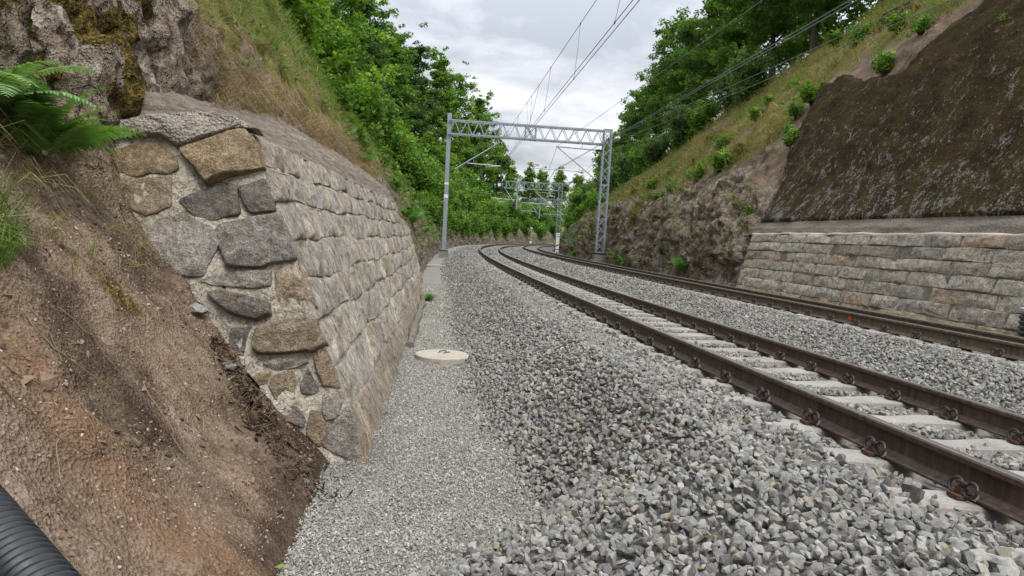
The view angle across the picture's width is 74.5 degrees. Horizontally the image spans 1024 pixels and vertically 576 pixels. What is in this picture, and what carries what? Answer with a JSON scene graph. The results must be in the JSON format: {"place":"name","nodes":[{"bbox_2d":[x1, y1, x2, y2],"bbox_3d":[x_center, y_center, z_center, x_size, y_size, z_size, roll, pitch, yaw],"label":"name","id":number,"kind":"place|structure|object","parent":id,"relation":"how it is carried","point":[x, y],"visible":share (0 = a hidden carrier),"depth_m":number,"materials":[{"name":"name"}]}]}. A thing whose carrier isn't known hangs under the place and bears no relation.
{"place":"outdoors","nodes":[
{"label":"outdoors","id":0,"kind":"place"},
{"bbox_2d":[0,0,564,575],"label":"hillside","id":1,"kind":"structure","parent":0,"point":[132,52],"depth_m":3.94,"materials":[{"name":"brown soil"}]},
{"bbox_2d":[0,484,80,575],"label":"corrugated pipe","id":2,"kind":"object","parent":1,"relation":"on","point":[28,547],"visible":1,"depth_m":2.00,"materials":[{"name":"black plastic"}]},
{"bbox_2d":[0,61,99,110],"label":"fern","id":3,"kind":"object","parent":1,"relation":"on","point":[12,82],"visible":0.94,"depth_m":3.90,"materials":[{"name":"green plant"}]},
{"bbox_2d":[0,79,147,162],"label":"fern","id":4,"kind":"object","parent":1,"relation":"on","point":[74,134],"visible":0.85,"depth_m":4.19,"materials":[{"name":"green plant"}]},
{"bbox_2d":[0,164,226,514],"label":"roots","id":5,"kind":"object","parent":1,"relation":"on","point":[34,413],"visible":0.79,"depth_m":3.49,"materials":[{"name":"brown plant"}]},
{"bbox_2d":[0,141,321,575],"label":"rubble","id":6,"kind":"object","parent":1,"relation":"on","point":[46,381],"visible":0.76,"depth_m":3.60,"materials":[{"name":"stone"}]},
{"bbox_2d":[187,303,207,314],"bbox_3d":[-2.370,0.154,5.037,0.196,0.088,0.099,4,4,8],"label":"rock","id":7,"kind":"object","parent":1,"relation":"on","point":[196,308],"visible":0.93,"depth_m":5.01,"materials":[{"name":"grey stone"}]},
{"bbox_2d":[0,0,455,279],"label":"grass","id":8,"kind":"structure","parent":1,"relation":"on","point":[10,245],"depth_m":8.33,"materials":[{"name":"green plant"}]},
{"bbox_2d":[111,91,425,461],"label":"stone wall","id":9,"kind":"structure","parent":1,"relation":"on","point":[288,254],"depth_m":5.38,"materials":[{"name":"stone"}]},
{"bbox_2d":[206,331,353,506],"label":"litter","id":10,"kind":"object","parent":1,"relation":"on","point":[253,417],"visible":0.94,"depth_m":4.65,"materials":[{"name":"bark"},{"name":"wood"},{"name":"leaf"}]},
{"bbox_2d":[279,0,310,29],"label":"bush","id":11,"kind":"object","parent":1,"relation":"on","point":[288,4],"visible":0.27,"depth_m":19.32,"materials":[{"name":"green plant"}]},
{"bbox_2d":[289,1,320,46],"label":"shrub","id":12,"kind":"object","parent":1,"relation":"on","point":[311,33],"visible":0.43,"depth_m":20.15,"materials":[{"name":"green plant"}]},
{"bbox_2d":[291,0,336,54],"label":"bush","id":13,"kind":"object","parent":1,"relation":"on","point":[320,13],"visible":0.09,"depth_m":22.39,"materials":[{"name":"green plant"}]},
{"bbox_2d":[318,0,361,69],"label":"bush","id":14,"kind":"object","parent":1,"relation":"on","point":[340,8],"visible":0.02,"depth_m":28.71,"materials":[{"name":"green plant"}]},
{"bbox_2d":[321,44,362,89],"bbox_3d":[-6.244,-7.409,24.059,1.556,2.471,1.448,3,2,4],"label":"shrub","id":15,"kind":"object","parent":1,"relation":"on","point":[333,68],"visible":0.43,"depth_m":23.77,"materials":[{"name":"green plant"}]},
{"bbox_2d":[312,18,372,82],"bbox_3d":[-7.161,-9.153,26.727,3.266,3.216,2.205,1,7,-30],"label":"bush","id":16,"kind":"object","parent":1,"relation":"on","point":[346,42],"visible":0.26,"depth_m":26.38,"materials":[{"name":"green plant"}]},
{"bbox_2d":[321,68,365,113],"bbox_3d":[-5.972,-6.486,22.927,2.074,2.093,2.309,6,5,30],"label":"shrub","id":17,"kind":"object","parent":1,"relation":"on","point":[343,92],"visible":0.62,"depth_m":22.68,"materials":[{"name":"green plant"}]},
{"bbox_2d":[316,0,389,62],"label":"tree","id":18,"kind":"object","parent":1,"relation":"on","point":[347,3],"visible":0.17,"depth_m":35.22,"materials":[{"name":"green plant"}]},
{"bbox_2d":[330,0,378,80],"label":"tree","id":19,"kind":"object","parent":1,"relation":"on","point":[364,68],"visible":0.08,"depth_m":44.31,"materials":[{"name":"green plant"}]},
{"bbox_2d":[346,122,381,154],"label":"shrub","id":20,"kind":"object","parent":1,"relation":"on","point":[360,133],"visible":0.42,"depth_m":18.48,"materials":[{"name":"green plant"}]},
{"bbox_2d":[353,0,392,88],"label":"tree","id":21,"kind":"object","parent":1,"relation":"on","point":[372,49],"visible":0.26,"depth_m":49.07,"materials":[{"name":"green plant"}]},
{"bbox_2d":[347,65,400,125],"bbox_3d":[-7.835,-9.732,33.790,3.629,3.558,4.054,1,5,-33],"label":"bush","id":22,"kind":"object","parent":1,"relation":"on","point":[370,94],"visible":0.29,"depth_m":33.30,"materials":[{"name":"green plant"}]},
{"bbox_2d":[345,0,402,118],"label":"tree","id":23,"kind":"object","parent":1,"relation":"on","point":[390,42],"visible":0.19,"depth_m":55.52,"materials":[{"name":"green plant"}]},
{"bbox_2d":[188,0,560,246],"bbox_3d":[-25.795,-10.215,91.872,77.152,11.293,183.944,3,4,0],"label":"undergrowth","id":24,"kind":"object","parent":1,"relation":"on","point":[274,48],"visible":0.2,"depth_m":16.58,"materials":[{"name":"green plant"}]},
{"bbox_2d":[360,81,390,136],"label":"bush","id":25,"kind":"object","parent":1,"relation":"on","point":[376,117],"visible":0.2,"depth_m":37.34,"materials":[{"name":"green plant"}]},
{"bbox_2d":[371,83,404,148],"bbox_3d":[-8.521,-10.463,41.592,3.252,4.530,3.125,4,6,28],"label":"bush","id":26,"kind":"object","parent":1,"relation":"on","point":[392,114],"visible":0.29,"depth_m":41.54,"materials":[{"name":"green plant"}]},
{"bbox_2d":[380,22,415,138],"bbox_3d":[-11.305,-16.852,61.773,4.395,15.367,4.497,4,4,12],"label":"tree","id":27,"kind":"object","parent":1,"relation":"on","point":[399,58],"visible":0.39,"depth_m":61.78,"materials":[{"name":"green plant"}]},
{"bbox_2d":[388,173,411,191],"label":"shrub","id":28,"kind":"object","parent":1,"relation":"on","point":[396,184],"visible":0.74,"depth_m":28.20,"materials":[{"name":"green plant"}]},
{"bbox_2d":[382,31,422,138],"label":"tree","id":29,"kind":"object","parent":1,"relation":"on","point":[408,95],"visible":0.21,"depth_m":68.71,"materials":[{"name":"green plant"}]},
{"bbox_2d":[385,116,424,168],"bbox_3d":[-8.306,-9.721,46.045,4.236,3.710,3.785,2,5,-23],"label":"bush","id":30,"kind":"object","parent":1,"relation":"on","point":[401,155],"visible":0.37,"depth_m":45.60,"materials":[{"name":"green plant"}]},
{"bbox_2d":[398,140,424,182],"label":"bush","id":31,"kind":"object","parent":1,"relation":"on","point":[413,166],"visible":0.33,"depth_m":48.84,"materials":[{"name":"green plant"}]},
{"bbox_2d":[399,122,431,185],"bbox_3d":[-7.833,-10.163,51.889,3.500,5.074,3.642,7,7,-6],"label":"bush","id":32,"kind":"object","parent":1,"relation":"on","point":[429,164],"visible":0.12,"depth_m":52.03,"materials":[{"name":"green plant"}]},
{"bbox_2d":[396,21,439,143],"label":"tree","id":33,"kind":"object","parent":1,"relation":"on","point":[418,63],"visible":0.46,"depth_m":76.31,"materials":[{"name":"green plant"}]},
{"bbox_2d":[409,163,444,196],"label":"bush","id":34,"kind":"object","parent":1,"relation":"on","point":[425,185],"visible":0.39,"depth_m":53.81,"materials":[{"name":"green plant"}]},
{"bbox_2d":[418,190,441,222],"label":"bush","id":35,"kind":"object","parent":1,"relation":"on","point":[432,204],"visible":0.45,"depth_m":49.21,"materials":[{"name":"green plant"}]},
{"bbox_2d":[420,131,445,185],"bbox_3d":[-7.712,-11.033,62.826,3.654,7.121,4.394,3,4,-8],"label":"tree","id":36,"kind":"object","parent":1,"relation":"on","point":[429,140],"visible":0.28,"depth_m":62.67,"materials":[{"name":"green plant"}]},
{"bbox_2d":[418,46,459,159],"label":"tree","id":37,"kind":"object","parent":1,"relation":"on","point":[441,75],"visible":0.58,"depth_m":85.94,"materials":[{"name":"green plant"}]},
{"bbox_2d":[429,187,448,228],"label":"bush","id":38,"kind":"object","parent":1,"relation":"on","point":[439,219],"visible":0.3,"depth_m":54.16,"materials":[{"name":"green plant"}]},
{"bbox_2d":[432,141,458,185],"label":"tree","id":39,"kind":"object","parent":1,"relation":"on","point":[442,165],"visible":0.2,"depth_m":69.65,"materials":[{"name":"green plant"}]},
{"bbox_2d":[426,59,465,164],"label":"tree","id":40,"kind":"object","parent":1,"relation":"on","point":[442,114],"visible":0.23,"depth_m":93.87,"materials":[{"name":"green plant"}]},
{"bbox_2d":[444,152,465,189],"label":"tree","id":41,"kind":"object","parent":1,"relation":"on","point":[456,174],"visible":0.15,"depth_m":76.30,"materials":[{"name":"green plant"}]},
{"bbox_2d":[438,61,481,173],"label":"tree","id":42,"kind":"object","parent":1,"relation":"on","point":[458,104],"visible":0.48,"depth_m":102.41,"materials":[{"name":"green plant"}]},
{"bbox_2d":[454,183,479,215],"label":"bush","id":43,"kind":"object","parent":1,"relation":"on","point":[469,200],"visible":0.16,"depth_m":82.62,"materials":[{"name":"green plant"}]},
{"bbox_2d":[460,210,473,235],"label":"bush","id":44,"kind":"object","parent":1,"relation":"on","point":[468,222],"visible":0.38,"depth_m":74.35,"materials":[{"name":"green plant"}]},
{"bbox_2d":[458,88,493,179],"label":"tree","id":45,"kind":"object","parent":1,"relation":"on","point":[480,105],"visible":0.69,"depth_m":112.39,"materials":[{"name":"green plant"}]},
{"bbox_2d":[458,168,493,194],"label":"bush","id":46,"kind":"object","parent":1,"relation":"on","point":[480,183],"visible":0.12,"depth_m":101.97,"materials":[{"name":"green plant"}]},
{"bbox_2d":[463,111,505,194],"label":"tree","id":47,"kind":"object","parent":1,"relation":"on","point":[491,170],"visible":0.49,"depth_m":120.57,"materials":[{"name":"green plant"}]},
{"bbox_2d":[474,187,498,215],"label":"bush","id":48,"kind":"object","parent":1,"relation":"on","point":[486,196],"visible":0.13,"depth_m":100.72,"materials":[{"name":"green plant"}]},
{"bbox_2d":[485,192,510,221],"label":"bush","id":49,"kind":"object","parent":1,"relation":"on","point":[500,207],"visible":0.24,"depth_m":112.25,"materials":[{"name":"green plant"}]},
{"bbox_2d":[483,134,516,200],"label":"tree","id":50,"kind":"object","parent":1,"relation":"on","point":[507,163],"visible":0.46,"depth_m":130.41,"materials":[{"name":"green plant"}]},
{"bbox_2d":[499,217,516,236],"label":"bush","id":51,"kind":"object","parent":1,"relation":"on","point":[506,228],"visible":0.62,"depth_m":113.46,"materials":[{"name":"green plant"}]},
{"bbox_2d":[502,189,523,221],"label":"bush","id":52,"kind":"object","parent":1,"relation":"on","point":[513,210],"visible":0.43,"depth_m":126.38,"materials":[{"name":"green plant"}]},
{"bbox_2d":[519,215,533,236],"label":"bush","id":53,"kind":"object","parent":1,"relation":"on","point":[524,227],"visible":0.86,"depth_m":132.11,"materials":[{"name":"green plant"}]},
{"bbox_2d":[515,162,540,208],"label":"tree","id":54,"kind":"object","parent":1,"relation":"on","point":[529,175],"visible":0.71,"depth_m":150.51,"materials":[{"name":"green plant"}]},
{"bbox_2d":[531,220,550,238],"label":"bush","id":55,"kind":"object","parent":1,"relation":"on","point":[542,231],"visible":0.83,"depth_m":143.87,"materials":[{"name":"green plant"}]},
{"bbox_2d":[535,166,552,208],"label":"tree","id":56,"kind":"object","parent":1,"relation":"on","point":[541,175],"visible":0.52,"depth_m":162.18,"materials":[{"name":"green plant"}]},
{"bbox_2d":[536,198,555,226],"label":"bush","id":57,"kind":"object","parent":1,"relation":"on","point":[544,213],"visible":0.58,"depth_m":152.63,"materials":[{"name":"green plant"}]},
{"bbox_2d":[548,166,571,214],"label":"tree","id":58,"kind":"object","parent":1,"relation":"on","point":[560,176],"visible":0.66,"depth_m":174.35,"materials":[{"name":"green plant"}]},
{"bbox_2d":[276,245,542,575],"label":"path","id":59,"kind":"structure","parent":0,"point":[431,274],"depth_m":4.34,"materials":[{"name":"grey gravel"}]},
{"bbox_2d":[415,349,468,364],"bbox_3d":[-0.958,0.976,9.306,0.760,0.196,0.764,3,4,0],"label":"manhole cover","id":60,"kind":"object","parent":59,"relation":"on","point":[443,356],"visible":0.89,"depth_m":9.10,"materials":[{"name":"concrete"}]},
{"bbox_2d":[340,0,876,212],"label":"sky","id":61,"kind":"structure","parent":0,"point":[509,47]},
{"bbox_2d":[408,245,1023,575],"bbox_3d":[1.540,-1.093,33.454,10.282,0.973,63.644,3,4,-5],"label":"ballast","id":62,"kind":"structure","parent":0,"point":[468,274],"depth_m":4.07,"materials":[{"name":"gravel"}]},
{"bbox_2d":[439,113,612,262],"bbox_3d":[0.955,-5.788,41.183,10.395,8.961,1.000,3,4,-4],"label":"catenary portal","id":63,"kind":"object","parent":62,"relation":"on","point":[600,257],"visible":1,"depth_m":40.95,"materials":[{"name":"metal"}]},
{"bbox_2d":[499,0,639,218],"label":"overhead line","id":64,"kind":"object","parent":63,"relation":"hanging from","point":[529,130],"visible":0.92,"depth_m":19.66,"materials":[{"name":"metal"}]},
{"bbox_2d":[572,0,919,182],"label":"feeder wire","id":65,"kind":"object","parent":63,"relation":"attached to","point":[778,64],"visible":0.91,"depth_m":21.62,"materials":[{"name":"black metal"}]},
{"bbox_2d":[573,0,949,185],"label":"feeder wire","id":66,"kind":"object","parent":63,"relation":"attached to","point":[792,68],"visible":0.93,"depth_m":20.48,"materials":[{"name":"black metal"}]},
{"bbox_2d":[495,181,562,251],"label":"catenary portal","id":67,"kind":"object","parent":62,"relation":"on","point":[519,183],"visible":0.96,"depth_m":81.83,"materials":[{"name":"metal"}]},
{"bbox_2d":[535,0,857,215],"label":"overhead line","id":68,"kind":"object","parent":67,"relation":"hanging from","point":[707,82],"visible":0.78,"depth_m":17.32,"materials":[{"name":"metal"}]},
{"bbox_2d":[476,244,1023,558],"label":"railway track","id":69,"kind":"structure","parent":62,"relation":"on","point":[992,493],"depth_m":5.00,"materials":[{"name":"metal"}]},
{"bbox_2d":[518,245,1023,366],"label":"railway track","id":70,"kind":"structure","parent":62,"relation":"on","point":[1003,346],"depth_m":10.41,"materials":[{"name":"metal"}]},
{"bbox_2d":[736,232,1023,335],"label":"stone wall","id":71,"kind":"structure","parent":62,"relation":"on","point":[972,280],"depth_m":13.34,"materials":[{"name":"grey stone"}]},
{"bbox_2d":[559,0,983,286],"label":"hillside","id":72,"kind":"structure","parent":0,"point":[761,196],"depth_m":24.72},
{"bbox_2d":[567,183,585,211],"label":"bush","id":73,"kind":"object","parent":72,"relation":"on","point":[576,199],"visible":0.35,"depth_m":73.54,"materials":[{"name":"green plant"}]},
{"bbox_2d":[582,188,605,211],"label":"bush","id":74,"kind":"object","parent":72,"relation":"on","point":[593,198],"visible":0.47,"depth_m":55.30,"materials":[{"name":"green plant"}]},
{"bbox_2d":[592,131,618,174],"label":"tree","id":75,"kind":"object","parent":72,"relation":"on","point":[599,161],"visible":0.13,"depth_m":86.21,"materials":[{"name":"green plant"}]},
{"bbox_2d":[597,164,623,192],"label":"bush","id":76,"kind":"object","parent":72,"relation":"on","point":[613,177],"visible":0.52,"depth_m":57.98,"materials":[{"name":"green plant"}]},
{"bbox_2d":[600,125,634,171],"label":"tree","id":77,"kind":"object","parent":72,"relation":"on","point":[621,142],"visible":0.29,"depth_m":79.16,"materials":[{"name":"green plant"}]},
{"bbox_2d":[611,148,635,187],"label":"bush","id":78,"kind":"object","parent":72,"relation":"on","point":[621,163],"visible":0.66,"depth_m":53.47,"materials":[{"name":"green plant"}]},
{"bbox_2d":[608,105,647,166],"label":"tree","id":79,"kind":"object","parent":72,"relation":"on","point":[624,146],"visible":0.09,"depth_m":74.63,"materials":[{"name":"green plant"}]},
{"bbox_2d":[616,80,658,152],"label":"tree","id":80,"kind":"object","parent":72,"relation":"on","point":[630,123],"visible":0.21,"depth_m":67.16,"materials":[{"name":"green plant"}]},
{"bbox_2d":[618,62,668,157],"bbox_3d":[13.439,-15.710,63.581,6.608,11.420,8.061,-1,6,-33],"label":"tree","id":81,"kind":"object","parent":72,"relation":"on","point":[653,86],"visible":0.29,"depth_m":62.88,"materials":[{"name":"green plant"}]},
{"bbox_2d":[622,138,667,175],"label":"bush","id":82,"kind":"object","parent":72,"relation":"on","point":[638,163],"visible":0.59,"depth_m":51.41,"materials":[{"name":"green plant"}]},
{"bbox_2d":[638,126,673,167],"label":"bush","id":83,"kind":"object","parent":72,"relation":"on","point":[654,148],"visible":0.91,"depth_m":47.35,"materials":[{"name":"green plant"}]},
{"bbox_2d":[633,30,714,145],"bbox_3d":[14.562,-16.107,58.747,6.893,12.279,6.677,1,5,-20],"label":"tree","id":84,"kind":"object","parent":72,"relation":"on","point":[648,105],"visible":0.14,"depth_m":58.59,"materials":[{"name":"green plant"}]},
{"bbox_2d":[659,101,695,149],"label":"bush","id":85,"kind":"object","parent":72,"relation":"on","point":[679,136],"visible":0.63,"depth_m":43.63,"materials":[{"name":"green plant"}]},
{"bbox_2d":[649,6,724,129],"bbox_3d":[14.137,-16.280,54.089,6.923,12.551,6.271,-1,5,-41],"label":"tree","id":86,"kind":"object","parent":72,"relation":"on","point":[672,30],"visible":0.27,"depth_m":54.08,"materials":[{"name":"green plant"}]},
{"bbox_2d":[681,159,706,180],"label":"shrub","id":87,"kind":"object","parent":72,"relation":"on","point":[699,173],"visible":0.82,"depth_m":28.45,"materials":[{"name":"green plant"}]},
{"bbox_2d":[684,93,722,136],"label":"bush","id":88,"kind":"object","parent":72,"relation":"on","point":[699,118],"visible":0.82,"depth_m":40.62,"materials":[{"name":"green plant"}]},
{"bbox_2d":[652,0,755,116],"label":"tree","id":89,"kind":"object","parent":72,"relation":"on","point":[711,8],"visible":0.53,"depth_m":48.27,"materials":[{"name":"green plant"}]},
{"bbox_2d":[709,145,730,171],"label":"shrub","id":90,"kind":"object","parent":72,"relation":"on","point":[719,164],"visible":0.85,"depth_m":26.23,"materials":[{"name":"green plant"}]},
{"bbox_2d":[708,63,743,114],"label":"bush","id":91,"kind":"object","parent":72,"relation":"on","point":[729,100],"visible":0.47,"depth_m":38.34,"materials":[{"name":"green plant"}]},
{"bbox_2d":[553,0,903,263],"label":"undergrowth","id":92,"kind":"object","parent":72,"relation":"on","point":[619,186],"visible":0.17,"depth_m":34.55,"materials":[{"name":"green plant"}]},
{"bbox_2d":[679,0,791,97],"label":"tree","id":93,"kind":"object","parent":72,"relation":"on","point":[720,56],"visible":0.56,"depth_m":42.26,"materials":[{"name":"green plant"}]},
{"bbox_2d":[725,45,776,106],"bbox_3d":[12.426,-10.843,35.132,2.483,3.250,2.621,5,5,21],"label":"bush","id":94,"kind":"object","parent":72,"relation":"on","point":[751,68],"visible":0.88,"depth_m":34.75,"materials":[{"name":"green plant"}]},
{"bbox_2d":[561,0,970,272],"bbox_3d":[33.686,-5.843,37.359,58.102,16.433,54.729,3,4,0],"label":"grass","id":95,"kind":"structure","parent":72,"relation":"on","point":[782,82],"depth_m":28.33,"materials":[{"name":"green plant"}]},
{"bbox_2d":[712,1,822,76],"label":"tree","id":96,"kind":"object","parent":72,"relation":"on","point":[784,36],"visible":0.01,"depth_m":51.30,"materials":[{"name":"green plant"}]},
{"bbox_2d":[728,0,842,80],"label":"tree","id":97,"kind":"object","parent":72,"relation":"on","point":[757,16],"visible":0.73,"depth_m":37.78,"materials":[{"name":"green plant"}]},
{"bbox_2d":[781,121,801,146],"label":"shrub","id":98,"kind":"object","parent":72,"relation":"on","point":[791,135],"visible":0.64,"depth_m":21.98,"materials":[{"name":"green plant"}]},
{"bbox_2d":[779,100,804,120],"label":"shrub","id":99,"kind":"object","parent":72,"relation":"on","point":[793,108],"visible":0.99,"depth_m":23.35,"materials":[{"name":"green plant"}]},
{"bbox_2d":[790,78,825,106],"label":"shrub","id":100,"kind":"object","parent":72,"relation":"on","point":[806,91],"visible":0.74,"depth_m":22.71,"materials":[{"name":"green plant"}]},
{"bbox_2d":[763,0,873,52],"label":"tree","id":101,"kind":"object","parent":72,"relation":"on","point":[823,7],"visible":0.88,"depth_m":33.26,"materials":[{"name":"green plant"}]},
{"bbox_2d":[765,0,876,59],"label":"tree","id":102,"kind":"object","parent":72,"relation":"on","point":[844,23],"visible":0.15,"depth_m":41.32,"materials":[{"name":"green plant"}]},
{"bbox_2d":[825,27,844,48],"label":"shrub","id":103,"kind":"object","parent":72,"relation":"on","point":[837,34],"visible":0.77,"depth_m":26.84,"materials":[{"name":"green plant"}]},
{"bbox_2d":[844,17,878,45],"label":"shrub","id":104,"kind":"object","parent":72,"relation":"on","point":[856,34],"visible":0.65,"depth_m":22.83,"materials":[{"name":"green plant"}]},
{"bbox_2d":[867,47,895,76],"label":"shrub","id":105,"kind":"object","parent":72,"relation":"on","point":[882,60],"visible":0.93,"depth_m":19.14,"materials":[{"name":"green plant"}]},
{"bbox_2d":[748,0,1023,236],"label":"mossy facing","id":106,"kind":"object","parent":72,"relation":"on","point":[930,138],"visible":0.8,"depth_m":15.61,"materials":[{"name":"brown stone"}]},
{"bbox_2d":[883,9,907,34],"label":"shrub","id":107,"kind":"object","parent":72,"relation":"on","point":[894,20],"visible":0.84,"depth_m":20.28,"materials":[{"name":"green plant"}]},
{"bbox_2d":[904,12,939,36],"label":"shrub","id":108,"kind":"object","parent":72,"relation":"on","point":[921,27],"visible":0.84,"depth_m":18.63,"materials":[{"name":"green plant"}]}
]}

